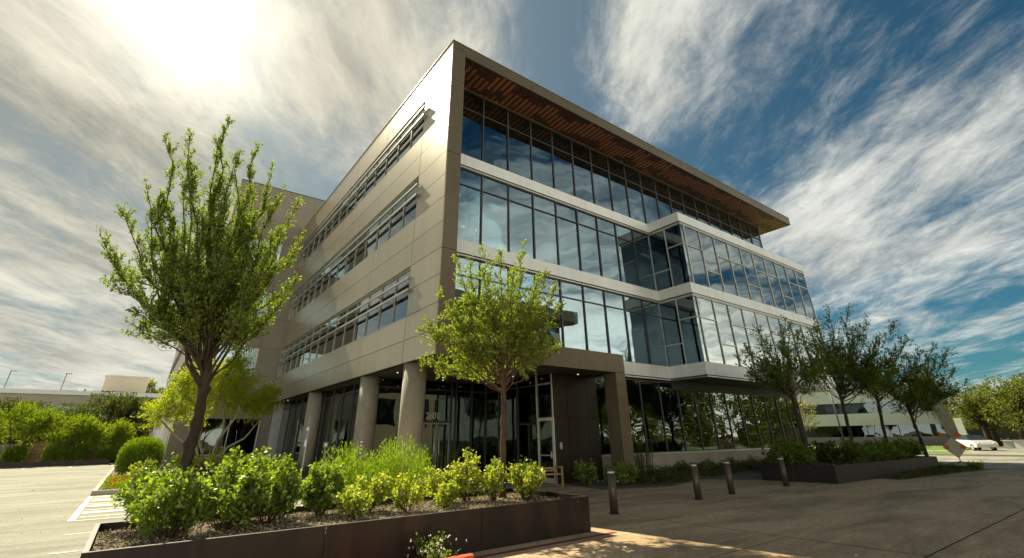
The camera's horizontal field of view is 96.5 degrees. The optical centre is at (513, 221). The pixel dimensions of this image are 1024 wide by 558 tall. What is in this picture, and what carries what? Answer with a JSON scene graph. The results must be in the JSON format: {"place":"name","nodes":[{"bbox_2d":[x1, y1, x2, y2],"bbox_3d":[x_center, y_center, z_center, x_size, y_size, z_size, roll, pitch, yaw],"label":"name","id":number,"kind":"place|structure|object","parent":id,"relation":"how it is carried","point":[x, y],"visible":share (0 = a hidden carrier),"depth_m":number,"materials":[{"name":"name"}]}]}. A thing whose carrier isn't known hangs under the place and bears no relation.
{"place":"outdoors","nodes":[
{"label":"outdoors","id":0,"kind":"place"},
{"bbox_2d":[99,471,160,489],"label":"bed soil","id":1,"kind":"structure","parent":0,"point":[113,473],"depth_m":25.19,"materials":[{"name":"brown soil"}]},
{"bbox_2d":[113,436,165,476],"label":"round shrub","id":2,"kind":"object","parent":1,"relation":"on","point":[135,452],"visible":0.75,"depth_m":24.01,"materials":[{"name":"green plant"}]},
{"bbox_2d":[101,473,177,489],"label":"flowering ground cover","id":3,"kind":"object","parent":1,"relation":"on","point":[112,486],"visible":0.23,"depth_m":17.74,"materials":[{"name":"green plant"}]},
{"bbox_2d":[162,465,243,478],"bbox_3d":[-14.707,12.188,21.974,3.500,0.620,4.900,17,-31,-33],"label":"steel planter","id":4,"kind":"object","parent":1,"relation":"on","point":[200,471],"visible":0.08,"depth_m":20.32,"materials":[{"name":"metal"}]},
{"bbox_2d":[130,350,284,468],"bbox_3d":[-15.821,9.816,24.047,6.695,6.367,2.962,17,-31,-33],"label":"palo verde tree","id":5,"kind":"object","parent":4,"relation":"on","point":[255,401],"visible":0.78,"depth_m":24.11,"materials":[{"name":"green plant"}]},
{"bbox_2d":[0,464,302,557],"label":"parking lot","id":6,"kind":"structure","parent":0,"point":[34,500],"depth_m":12.96,"materials":[{"name":"concrete"}]},
{"bbox_2d":[23,464,128,553],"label":"parking markings","id":7,"kind":"object","parent":6,"relation":"on","point":[75,515],"visible":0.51,"depth_m":12.64,"materials":[{"name":"paint"}]},
{"bbox_2d":[421,443,478,494],"bbox_3d":[-1.969,7.686,14.146,1.872,1.661,1.859,17,-31,-33],"label":"leafy shrub","id":8,"kind":"object","parent":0,"point":[445,463],"visible":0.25,"depth_m":14.23,"materials":[{"name":"green plant"}]},
{"bbox_2d":[0,0,1023,422],"label":"sky","id":9,"kind":"structure","parent":0,"point":[888,135],"materials":[{"name":"blue"}]},
{"bbox_2d":[21,445,1004,479],"bbox_3d":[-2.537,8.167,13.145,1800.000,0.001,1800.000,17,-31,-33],"label":"ground","id":10,"kind":"structure","parent":0,"point":[749,475],"depth_m":21.64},
{"bbox_2d":[0,396,63,434],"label":"broadleaf tree","id":11,"kind":"object","parent":10,"relation":"on","point":[8,405],"visible":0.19,"depth_m":51.02,"materials":[{"name":"green plant"}]},
{"bbox_2d":[0,420,71,446],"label":"broadleaf tree","id":12,"kind":"object","parent":10,"relation":"on","point":[5,438],"visible":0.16,"depth_m":45.62,"materials":[{"name":"green plant"}]},
{"bbox_2d":[0,459,110,467],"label":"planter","id":13,"kind":"object","parent":10,"relation":"on","point":[53,463],"visible":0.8,"depth_m":40.03,"materials":[{"name":"stone"}]},
{"bbox_2d":[0,445,29,461],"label":"hedge ball","id":14,"kind":"object","parent":13,"relation":"on","point":[10,455],"visible":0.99,"depth_m":39.69,"materials":[{"name":"green plant"}]},
{"bbox_2d":[0,400,64,457],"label":"mesquite tree","id":15,"kind":"object","parent":13,"relation":"on","point":[39,422],"visible":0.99,"depth_m":41.17,"materials":[{"name":"green plant"}]},
{"bbox_2d":[41,445,72,460],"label":"hedge ball","id":16,"kind":"object","parent":13,"relation":"on","point":[51,455],"visible":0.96,"depth_m":41.18,"materials":[{"name":"green plant"}]},
{"bbox_2d":[39,413,106,459],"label":"mesquite tree","id":17,"kind":"object","parent":13,"relation":"on","point":[80,427],"visible":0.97,"depth_m":42.79,"materials":[{"name":"green plant"}]},
{"bbox_2d":[70,444,90,459],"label":"hedge ball","id":18,"kind":"object","parent":13,"relation":"on","point":[77,452],"visible":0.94,"depth_m":42.12,"materials":[{"name":"green plant"}]},
{"bbox_2d":[93,444,119,459],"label":"hedge ball","id":19,"kind":"object","parent":13,"relation":"on","point":[114,451],"visible":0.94,"depth_m":43.10,"materials":[{"name":"green plant"}]},
{"bbox_2d":[79,417,135,455],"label":"mesquite tree","id":20,"kind":"object","parent":13,"relation":"on","point":[120,429],"visible":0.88,"depth_m":44.39,"materials":[{"name":"green plant"}]},
{"bbox_2d":[24,441,107,460],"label":"block wall","id":21,"kind":"structure","parent":10,"relation":"on","point":[35,454],"depth_m":42.13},
{"bbox_2d":[0,388,161,433],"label":"parking garage","id":22,"kind":"structure","parent":10,"relation":"on","point":[57,397],"depth_m":71.65,"materials":[{"name":"beige concrete"}]},
{"bbox_2d":[101,375,150,392],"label":"rooftop penthouse","id":23,"kind":"object","parent":22,"relation":"on","point":[129,384],"visible":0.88,"depth_m":81.92,"materials":[{"name":"white paint"}]},
{"bbox_2d":[51,390,126,440],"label":"broadleaf tree","id":24,"kind":"object","parent":10,"relation":"on","point":[82,409],"visible":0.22,"depth_m":56.18,"materials":[{"name":"green plant"}]},
{"bbox_2d":[97,391,155,436],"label":"broadleaf tree","id":25,"kind":"object","parent":10,"relation":"on","point":[131,406],"visible":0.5,"depth_m":55.00,"materials":[{"name":"green plant"}]},
{"bbox_2d":[90,465,218,495],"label":"parking kerb","id":26,"kind":"structure","parent":10,"relation":"on","point":[96,491],"depth_m":16.70,"materials":[{"name":"concrete"}]},
{"bbox_2d":[145,179,324,470],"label":"concrete building","id":27,"kind":"structure","parent":10,"relation":"on","point":[264,353],"depth_m":34.60,"materials":[{"name":"beige concrete"}]},
{"bbox_2d":[195,419,260,455],"bbox_3d":[-19.662,14.817,31.364,3.780,2.240,0.122,17,-31,-33],"label":"window","id":28,"kind":"structure","parent":27,"relation":"in","point":[238,430],"depth_m":31.54,"materials":[{"name":"black glass"}]},
{"bbox_2d":[265,39,835,487],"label":"office building","id":29,"kind":"structure","parent":10,"relation":"on","point":[673,279],"depth_m":23.78,"materials":[{"name":"beige concrete"}]},
{"bbox_2d":[323,315,336,354],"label":"window","id":30,"kind":"structure","parent":29,"relation":"in","point":[328,347],"depth_m":25.50,"materials":[{"name":"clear glass"}]},
{"bbox_2d":[332,309,346,350],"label":"window","id":31,"kind":"structure","parent":29,"relation":"in","point":[338,337],"depth_m":24.35,"materials":[{"name":"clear glass"}]},
{"bbox_2d":[342,302,357,345],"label":"window","id":32,"kind":"structure","parent":29,"relation":"in","point":[348,329],"depth_m":23.21,"materials":[{"name":"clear glass"}]},
{"bbox_2d":[352,295,368,341],"bbox_3d":[-7.320,4.699,21.989,0.060,2.030,1.593,17,-31,-33],"label":"window","id":33,"kind":"structure","parent":29,"relation":"in","point":[359,327],"depth_m":22.07,"materials":[{"name":"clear glass"}]},
{"bbox_2d":[353,226,367,267],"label":"window","id":34,"kind":"structure","parent":29,"relation":"in","point":[359,254],"depth_m":25.00,"materials":[{"name":"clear glass"}]},
{"bbox_2d":[363,216,378,259],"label":"window","id":35,"kind":"structure","parent":29,"relation":"in","point":[371,241],"depth_m":23.87,"materials":[{"name":"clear glass"}]},
{"bbox_2d":[364,287,381,335],"bbox_3d":[-6.381,4.147,20.857,0.060,2.030,1.593,17,-31,-33],"label":"window","id":36,"kind":"structure","parent":29,"relation":"in","point":[371,324],"depth_m":20.93,"materials":[{"name":"clear glass"}]},
{"bbox_2d":[375,204,391,249],"bbox_3d":[-6.432,0.338,22.674,0.060,2.070,1.593,17,-31,-33],"label":"window","id":37,"kind":"structure","parent":29,"relation":"in","point":[382,233],"depth_m":22.75,"materials":[{"name":"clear glass"}]},
{"bbox_2d":[377,278,395,329],"bbox_3d":[-5.441,3.594,19.726,0.060,2.030,1.593,17,-31,-33],"label":"window","id":38,"kind":"structure","parent":29,"relation":"in","point":[386,310],"depth_m":19.79,"materials":[{"name":"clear glass"}]},
{"bbox_2d":[384,138,398,175],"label":"window","id":39,"kind":"structure","parent":29,"relation":"in","point":[391,161],"depth_m":24.55,"materials":[{"name":"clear glass"}]},
{"bbox_2d":[387,192,404,239],"bbox_3d":[-5.492,-0.214,21.543,0.060,2.070,1.593,17,-31,-33],"label":"window","id":40,"kind":"structure","parent":29,"relation":"in","point":[395,224],"depth_m":21.60,"materials":[{"name":"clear glass"}]},
{"bbox_2d":[392,268,410,322],"bbox_3d":[-4.501,3.042,18.594,0.060,2.030,1.593,17,-31,-33],"label":"window","id":41,"kind":"structure","parent":29,"relation":"in","point":[400,302],"depth_m":18.70,"materials":[{"name":"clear glass"}]},
{"bbox_2d":[396,123,411,163],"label":"window","id":42,"kind":"structure","parent":29,"relation":"in","point":[404,146],"depth_m":23.41,"materials":[{"name":"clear glass"}]},
{"bbox_2d":[401,178,418,228],"bbox_3d":[-4.552,-0.767,20.411,0.060,2.070,1.593,17,-31,-33],"label":"window","id":43,"kind":"structure","parent":29,"relation":"in","point":[409,211],"depth_m":20.52,"materials":[{"name":"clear glass"}]},
{"bbox_2d":[410,103,425,148],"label":"window","id":44,"kind":"structure","parent":29,"relation":"in","point":[417,132],"depth_m":22.33,"materials":[{"name":"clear glass"}]},
{"bbox_2d":[421,423,436,477],"bbox_3d":[-3.846,10.442,20.735,0.690,2.360,0.142,17,-31,-33],"label":"entrance door","id":45,"kind":"structure","parent":29,"relation":"in","point":[429,429],"depth_m":20.96,"materials":[{"name":"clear glass"}]},
{"bbox_2d":[434,423,449,475],"bbox_3d":[-3.277,10.619,21.121,0.690,2.360,0.142,17,-31,-33],"label":"entrance door","id":46,"kind":"structure","parent":29,"relation":"in","point":[442,429],"depth_m":21.28,"materials":[{"name":"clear glass"}]},
{"bbox_2d":[537,417,555,483],"bbox_3d":[1.376,9.545,19.095,0.130,2.440,1.060,17,-31,-33],"label":"side door","id":47,"kind":"structure","parent":29,"relation":"in","point":[545,426],"depth_m":19.16,"materials":[{"name":"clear glass"}]},
{"bbox_2d":[673,455,773,476],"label":"wall ground cover","id":48,"kind":"object","parent":10,"relation":"on","point":[746,466],"depth_m":22.48,"materials":[{"name":"green plant"}]},
{"bbox_2d":[797,399,821,431],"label":"olive tree","id":49,"kind":"object","parent":10,"relation":"on","point":[804,416],"visible":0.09,"depth_m":57.89,"materials":[{"name":"green plant"}]},
{"bbox_2d":[941,384,1010,447],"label":"street tree","id":50,"kind":"object","parent":10,"relation":"on","point":[966,416],"visible":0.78,"depth_m":58.30,"materials":[{"name":"green plant"}]},
{"bbox_2d":[950,384,1008,446],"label":"street tree","id":51,"kind":"object","parent":10,"relation":"on","point":[994,435],"visible":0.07,"depth_m":62.10,"materials":[{"name":"green plant"}]},
{"bbox_2d":[964,424,1018,439],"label":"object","id":52,"kind":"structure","parent":10,"relation":"on","point":[1005,435],"depth_m":68.00,"materials":[{"name":"green plant"}]},
{"bbox_2d":[978,375,1023,439],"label":"street tree","id":53,"kind":"object","parent":10,"relation":"on","point":[1013,411],"visible":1,"depth_m":54.73,"materials":[{"name":"green plant"}]},
{"bbox_2d":[566,477,702,488],"bbox_3d":[5.692,10.662,18.724,7.500,0.001,3.450,17,-31,-33],"label":"entrance bed","id":54,"kind":"object","parent":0,"point":[599,484],"visible":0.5,"depth_m":17.54,"materials":[{"name":"soil"}]},
{"bbox_2d":[572,458,599,485],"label":"entrance shrub","id":55,"kind":"object","parent":54,"relation":"on","point":[589,474],"visible":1,"depth_m":17.42,"materials":[{"name":"green plant"}]},
{"bbox_2d":[603,458,627,485],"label":"entrance shrub","id":56,"kind":"object","parent":54,"relation":"on","point":[619,476],"visible":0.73,"depth_m":17.16,"materials":[{"name":"green plant"}]},
{"bbox_2d":[613,459,639,484],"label":"entrance shrub","id":57,"kind":"object","parent":54,"relation":"on","point":[631,474],"visible":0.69,"depth_m":17.40,"materials":[{"name":"green plant"}]},
{"bbox_2d":[633,432,653,480],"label":"shrub","id":58,"kind":"object","parent":54,"relation":"on","point":[646,467],"visible":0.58,"depth_m":19.42,"materials":[{"name":"green plant"}]},
{"bbox_2d":[636,462,701,484],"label":"bed ground cover","id":59,"kind":"object","parent":54,"relation":"on","point":[662,474],"visible":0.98,"depth_m":18.22,"materials":[{"name":"green plant"}]},
{"bbox_2d":[455,470,1023,557],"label":"driveway","id":60,"kind":"structure","parent":0,"point":[883,525],"depth_m":9.73,"materials":[{"name":"concrete"}]},
{"bbox_2d":[80,488,590,557],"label":"steel planter","id":61,"kind":"object","parent":60,"relation":"on","point":[481,521],"visible":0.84,"depth_m":6.92,"materials":[{"name":"metal"}]},
{"bbox_2d":[110,452,192,531],"bbox_3d":[-5.425,4.095,6.949,1.090,1.057,1.098,17,-31,-33],"label":"leafy shrub","id":62,"kind":"object","parent":61,"relation":"on","point":[130,496],"visible":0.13,"depth_m":6.86,"materials":[{"name":"green plant"}]},
{"bbox_2d":[124,465,225,539],"bbox_3d":[-4.697,3.896,6.360,1.171,0.892,1.127,-24,-34,39],"label":"leafy shrub","id":63,"kind":"object","parent":61,"relation":"on","point":[148,508],"visible":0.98,"depth_m":6.16,"materials":[{"name":"green plant"}]},
{"bbox_2d":[96,114,306,532],"bbox_3d":[-5.361,1.219,8.114,2.908,7.280,2.324,2,-26,-6],"label":"oak tree","id":64,"kind":"object","parent":61,"relation":"on","point":[218,296],"visible":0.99,"depth_m":7.77,"materials":[{"name":"green plant"}]},
{"bbox_2d":[189,457,279,530],"bbox_3d":[-4.264,4.076,6.835,1.334,0.966,1.191,17,-31,-33],"label":"leafy shrub","id":65,"kind":"object","parent":61,"relation":"on","point":[241,500],"visible":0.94,"depth_m":6.71,"materials":[{"name":"green plant"}]},
{"bbox_2d":[204,445,275,521],"bbox_3d":[-4.572,4.338,7.571,1.012,1.133,1.060,-5,-26,8],"label":"leafy shrub","id":66,"kind":"object","parent":61,"relation":"on","point":[236,462],"visible":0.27,"depth_m":7.62,"materials":[{"name":"green plant"}]},
{"bbox_2d":[246,453,312,524],"bbox_3d":[-3.876,4.285,7.337,1.070,1.010,1.172,17,-31,-33],"label":"leafy shrub","id":67,"kind":"object","parent":61,"relation":"on","point":[286,492],"visible":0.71,"depth_m":7.24,"materials":[{"name":"green plant"}]},
{"bbox_2d":[298,457,346,515],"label":"leafy shrub","id":68,"kind":"object","parent":61,"relation":"on","point":[327,485],"visible":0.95,"depth_m":7.93,"materials":[{"name":"green plant"}]},
{"bbox_2d":[305,441,381,502],"bbox_3d":[-3.846,5.890,10.389,1.784,1.718,1.811,17,-31,-33],"label":"feathery bush","id":69,"kind":"object","parent":61,"relation":"on","point":[350,475],"visible":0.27,"depth_m":10.44,"materials":[{"name":"green plant"}]},
{"bbox_2d":[330,483,374,517],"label":"leafy shrub","id":70,"kind":"object","parent":61,"relation":"on","point":[352,504],"visible":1,"depth_m":7.55,"materials":[{"name":"green plant"}]},
{"bbox_2d":[348,470,392,510],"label":"leafy shrub","id":71,"kind":"object","parent":61,"relation":"on","point":[379,486],"visible":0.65,"depth_m":8.22,"materials":[{"name":"green plant"}]},
{"bbox_2d":[363,432,437,497],"bbox_3d":[-2.858,6.204,11.227,2.036,1.848,1.997,17,-31,-33],"label":"feathery bush","id":72,"kind":"object","parent":61,"relation":"on","point":[394,464],"visible":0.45,"depth_m":11.08,"materials":[{"name":"green plant"}]},
{"bbox_2d":[389,472,431,511],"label":"leafy shrub","id":73,"kind":"object","parent":61,"relation":"on","point":[400,497],"visible":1,"depth_m":8.20,"materials":[{"name":"green plant"}]},
{"bbox_2d":[423,465,455,502],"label":"leafy shrub","id":74,"kind":"object","parent":61,"relation":"on","point":[431,481],"visible":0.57,"depth_m":9.30,"materials":[{"name":"green plant"}]},
{"bbox_2d":[434,477,461,507],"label":"leafy shrub","id":75,"kind":"object","parent":61,"relation":"on","point":[447,497],"visible":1,"depth_m":8.62,"materials":[{"name":"green plant"}]},
{"bbox_2d":[450,446,484,500],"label":"leafy shrub","id":76,"kind":"object","parent":61,"relation":"on","point":[471,480],"visible":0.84,"depth_m":9.55,"materials":[{"name":"green plant"}]},
{"bbox_2d":[415,239,566,497],"bbox_3d":[-0.474,3.156,11.124,3.196,6.253,2.674,17,-31,-33],"label":"young tree","id":77,"kind":"object","parent":61,"relation":"on","point":[482,345],"visible":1,"depth_m":11.20,"materials":[{"name":"green plant"}]},
{"bbox_2d":[478,456,506,501],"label":"leafy shrub","id":78,"kind":"object","parent":61,"relation":"on","point":[494,478],"visible":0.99,"depth_m":9.46,"materials":[{"name":"green plant"}]},
{"bbox_2d":[504,455,546,500],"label":"leafy shrub","id":79,"kind":"object","parent":61,"relation":"on","point":[526,483],"visible":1,"depth_m":9.49,"materials":[{"name":"green plant"}]},
{"bbox_2d":[407,531,466,557],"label":"flowering shrub","id":80,"kind":"object","parent":60,"relation":"on","point":[437,545],"visible":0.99,"depth_m":6.70,"materials":[{"name":"green plant"}]},
{"bbox_2d":[474,532,617,557],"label":"red kerb line","id":81,"kind":"object","parent":60,"relation":"on","point":[543,545],"visible":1,"depth_m":7.79,"materials":[{"name":"paint"}]},
{"bbox_2d":[606,469,619,514],"bbox_3d":[2.417,6.582,11.131,0.248,0.955,0.248,17,-31,-33],"label":"bollard","id":82,"kind":"object","parent":60,"relation":"on","point":[612,492],"visible":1,"depth_m":11.05,"materials":[{"name":"grey metal"}]},
{"bbox_2d":[690,462,703,499],"bbox_3d":[5.370,7.639,13.429,0.248,0.955,0.248,17,-31,-33],"label":"bollard","id":83,"kind":"object","parent":60,"relation":"on","point":[696,481],"visible":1,"depth_m":13.36,"materials":[{"name":"grey metal"}]},
{"bbox_2d":[723,460,735,493],"bbox_3d":[6.894,8.176,14.598,0.248,0.955,0.248,17,-31,-33],"label":"bollard","id":84,"kind":"object","parent":60,"relation":"on","point":[729,478],"visible":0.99,"depth_m":14.53,"materials":[{"name":"grey metal"}]},
{"bbox_2d":[590,476,1023,557],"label":"driveway joints","id":85,"kind":"object","parent":60,"relation":"on","point":[844,544],"visible":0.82,"depth_m":8.92,"materials":[{"name":"concrete"}]},
{"bbox_2d":[759,456,939,483],"bbox_3d":[16.081,11.417,21.227,12.349,0.620,3.340,17,-31,-33],"label":"steel planter","id":86,"kind":"object","parent":60,"relation":"on","point":[826,472],"visible":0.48,"depth_m":18.44,"materials":[{"name":"metal"}]},
{"bbox_2d":[759,437,816,464],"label":"dark shrub","id":87,"kind":"object","parent":86,"relation":"on","point":[802,454],"visible":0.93,"depth_m":18.54,"materials":[{"name":"green plant"}]},
{"bbox_2d":[734,315,844,464],"bbox_3d":[12.275,7.368,20.318,3.230,6.255,3.830,10,-28,-22],"label":"planter tree","id":88,"kind":"object","parent":86,"relation":"on","point":[777,372],"visible":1,"depth_m":20.45,"materials":[{"name":"green plant"}]},
{"bbox_2d":[801,440,860,464],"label":"dark shrub","id":89,"kind":"object","parent":86,"relation":"on","point":[827,451],"visible":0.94,"depth_m":18.83,"materials":[{"name":"green plant"}]},
{"bbox_2d":[818,435,878,463],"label":"dark shrub","id":90,"kind":"object","parent":86,"relation":"on","point":[867,453],"visible":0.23,"depth_m":19.94,"materials":[{"name":"green plant"}]},
{"bbox_2d":[790,303,913,441],"bbox_3d":[16.708,7.684,22.429,3.203,7.404,5.260,17,-31,-33],"label":"planter tree","id":91,"kind":"object","parent":86,"relation":"on","point":[861,370],"visible":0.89,"depth_m":22.55,"materials":[{"name":"green plant"}]},
{"bbox_2d":[858,437,905,461],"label":"dark shrub","id":92,"kind":"object","parent":86,"relation":"on","point":[884,452],"visible":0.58,"depth_m":20.87,"materials":[{"name":"green plant"}]},
{"bbox_2d":[873,437,913,459],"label":"dark shrub","id":93,"kind":"object","parent":86,"relation":"on","point":[900,446],"visible":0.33,"depth_m":21.72,"materials":[{"name":"green plant"}]},
{"bbox_2d":[852,342,941,443],"bbox_3d":[19.810,9.178,23.394,3.480,5.472,4.401,17,-31,-33],"label":"planter tree","id":94,"kind":"object","parent":86,"relation":"on","point":[891,383],"visible":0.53,"depth_m":23.74,"materials":[{"name":"green plant"}]},
{"bbox_2d":[888,438,930,458],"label":"dark shrub","id":95,"kind":"object","parent":86,"relation":"on","point":[918,449],"visible":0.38,"depth_m":22.48,"materials":[{"name":"green plant"}]},
{"bbox_2d":[883,346,972,456],"bbox_3d":[21.569,9.514,23.997,3.101,5.321,3.627,0,-26,-1],"label":"planter tree","id":96,"kind":"object","parent":86,"relation":"on","point":[920,400],"visible":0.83,"depth_m":23.65,"materials":[{"name":"green plant"}]},
{"bbox_2d":[797,372,968,445],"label":"white office building","id":97,"kind":"structure","parent":0,"point":[864,419],"depth_m":74.38,"materials":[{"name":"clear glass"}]},
{"bbox_2d":[801,404,838,414],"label":"window","id":98,"kind":"structure","parent":97,"relation":"in","point":[821,409],"depth_m":78.55,"materials":[{"name":"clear glass"}]},
{"bbox_2d":[817,426,857,436],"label":"window","id":99,"kind":"structure","parent":97,"relation":"in","point":[823,431],"depth_m":76.66,"materials":[{"name":"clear glass"}]},
{"bbox_2d":[837,402,877,413],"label":"window","id":100,"kind":"structure","parent":97,"relation":"in","point":[866,407],"depth_m":75.74,"materials":[{"name":"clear glass"}]},
{"bbox_2d":[856,425,900,436],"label":"window","id":101,"kind":"structure","parent":97,"relation":"in","point":[865,430],"depth_m":73.57,"materials":[{"name":"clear glass"}]},
{"bbox_2d":[898,424,947,436],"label":"window","id":102,"kind":"structure","parent":97,"relation":"in","point":[924,429],"depth_m":70.46,"materials":[{"name":"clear glass"}]},
{"bbox_2d":[815,455,1023,467],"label":"road","id":103,"kind":"structure","parent":0,"point":[998,461],"depth_m":29.99,"materials":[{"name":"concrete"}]},
{"bbox_2d":[936,430,966,463],"bbox_3d":[26.192,13.401,27.095,1.148,1.805,0.471,-21,-32,36],"label":"road works sign","id":104,"kind":"object","parent":103,"relation":"on","point":[954,447],"visible":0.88,"depth_m":27.08,"materials":[{"name":"metal"}]},
{"bbox_2d":[922,454,1023,469],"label":"road kerb","id":105,"kind":"structure","parent":103,"relation":"on","point":[1007,468],"depth_m":34.45,"materials":[{"name":"concrete"}]},
{"bbox_2d":[878,464,996,479],"bbox_3d":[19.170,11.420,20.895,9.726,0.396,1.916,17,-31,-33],"label":"verge ground cover","id":106,"kind":"object","parent":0,"point":[941,469],"visible":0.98,"depth_m":20.36,"materials":[{"name":"green plant"}]},
{"bbox_2d":[963,448,1023,454],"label":"side street","id":107,"kind":"structure","parent":0,"point":[1003,451],"depth_m":41.32,"materials":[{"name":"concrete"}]},
{"bbox_2d":[955,435,998,450],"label":"parked car","id":108,"kind":"object","parent":107,"relation":"on","point":[975,442],"visible":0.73,"depth_m":45.70,"materials":[{"name":"white paint"}]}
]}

